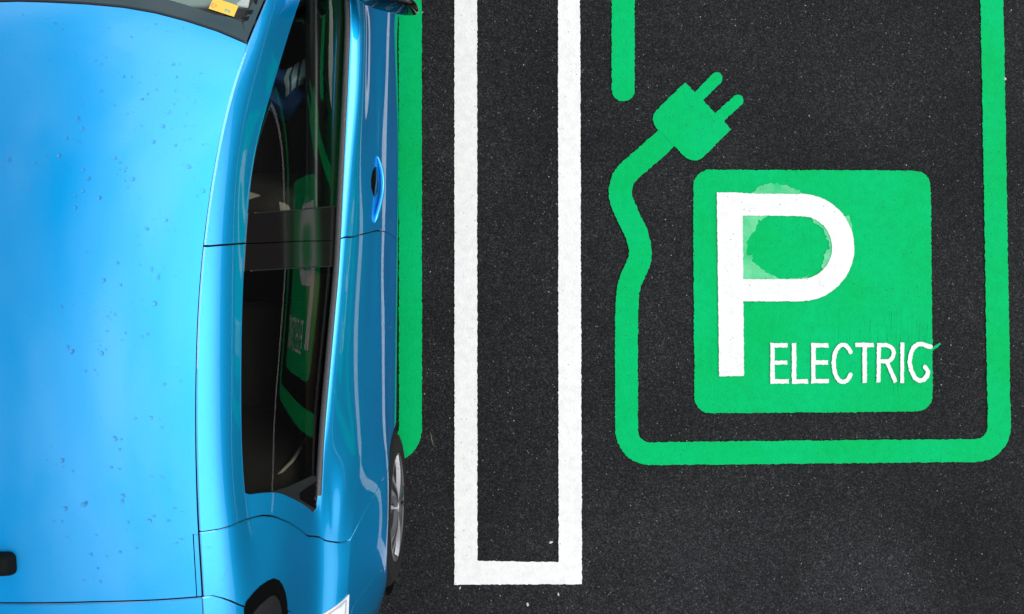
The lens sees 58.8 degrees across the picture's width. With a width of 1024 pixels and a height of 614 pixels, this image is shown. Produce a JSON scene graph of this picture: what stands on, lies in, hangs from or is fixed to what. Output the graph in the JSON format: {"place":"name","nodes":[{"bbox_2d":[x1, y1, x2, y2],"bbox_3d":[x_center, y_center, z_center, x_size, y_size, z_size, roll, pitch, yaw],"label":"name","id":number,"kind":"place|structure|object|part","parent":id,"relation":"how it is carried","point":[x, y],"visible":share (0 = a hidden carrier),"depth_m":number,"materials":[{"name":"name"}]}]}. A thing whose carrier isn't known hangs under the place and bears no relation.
{"place":"outdoors","nodes":[
{"label":"outdoors","id":0,"kind":"place"},
{"bbox_2d":[378,0,1023,613],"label":"asphalt ground","id":1,"kind":"structure","parent":0,"point":[858,84],"depth_m":3.90,"materials":[{"name":"black asphalt"}]},
{"bbox_2d":[0,0,418,613],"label":"electric car","id":2,"kind":"object","parent":1,"relation":"on","point":[292,318],"visible":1,"depth_m":2.45,"materials":[{"name":"blue paint"}]},
{"bbox_2d":[2,8,355,613],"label":"rain drops","id":3,"kind":"object","parent":2,"relation":"on","point":[71,351],"visible":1,"depth_m":2.40,"materials":[{"name":"clear liquid"}]},
{"bbox_3d":[-0.649,0.250,3.077,0.410,1.265,1.038,0,90,0],"label":"rear door","id":4,"kind":"part","parent":2,"relation":"part of","materials":[{"name":"blue paint"}]},
{"bbox_2d":[267,59,327,121],"bbox_3d":[-0.730,-0.734,3.066,0.208,0.108,0.210,0,90,0],"label":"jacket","id":5,"kind":"object","parent":2,"relation":"in","point":[286,102],"visible":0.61,"depth_m":3.05,"materials":[{"name":"blue fabric"}]},
{"bbox_3d":[-0.635,-0.750,3.078,0.393,1.264,1.166,0,90,0],"label":"front door","id":6,"kind":"part","parent":2,"relation":"part of","materials":[{"name":"blue paint"}]},
{"bbox_2d":[397,0,422,457],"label":"bay outline","id":7,"kind":"object","parent":1,"relation":"on","point":[410,234],"visible":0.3,"depth_m":3.90,"materials":[{"name":"green paint"}]},
{"bbox_2d":[454,0,581,584],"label":"bay divider","id":8,"kind":"object","parent":1,"relation":"on","point":[470,569],"visible":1,"depth_m":3.90,"materials":[{"name":"white paint"}]},
{"bbox_2d":[609,0,1010,464],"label":"bay outline","id":9,"kind":"object","parent":1,"relation":"on","point":[689,123],"visible":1,"depth_m":3.90,"materials":[{"name":"green paint"}]},
{"bbox_2d":[693,169,940,412],"bbox_3d":[1.307,-0.067,3.894,1.063,0.004,1.047,0,90,0],"label":"parking symbol","id":10,"kind":"object","parent":1,"relation":"on","point":[812,292],"visible":1,"depth_m":3.90,"materials":[{"name":"green paint"}]}
]}

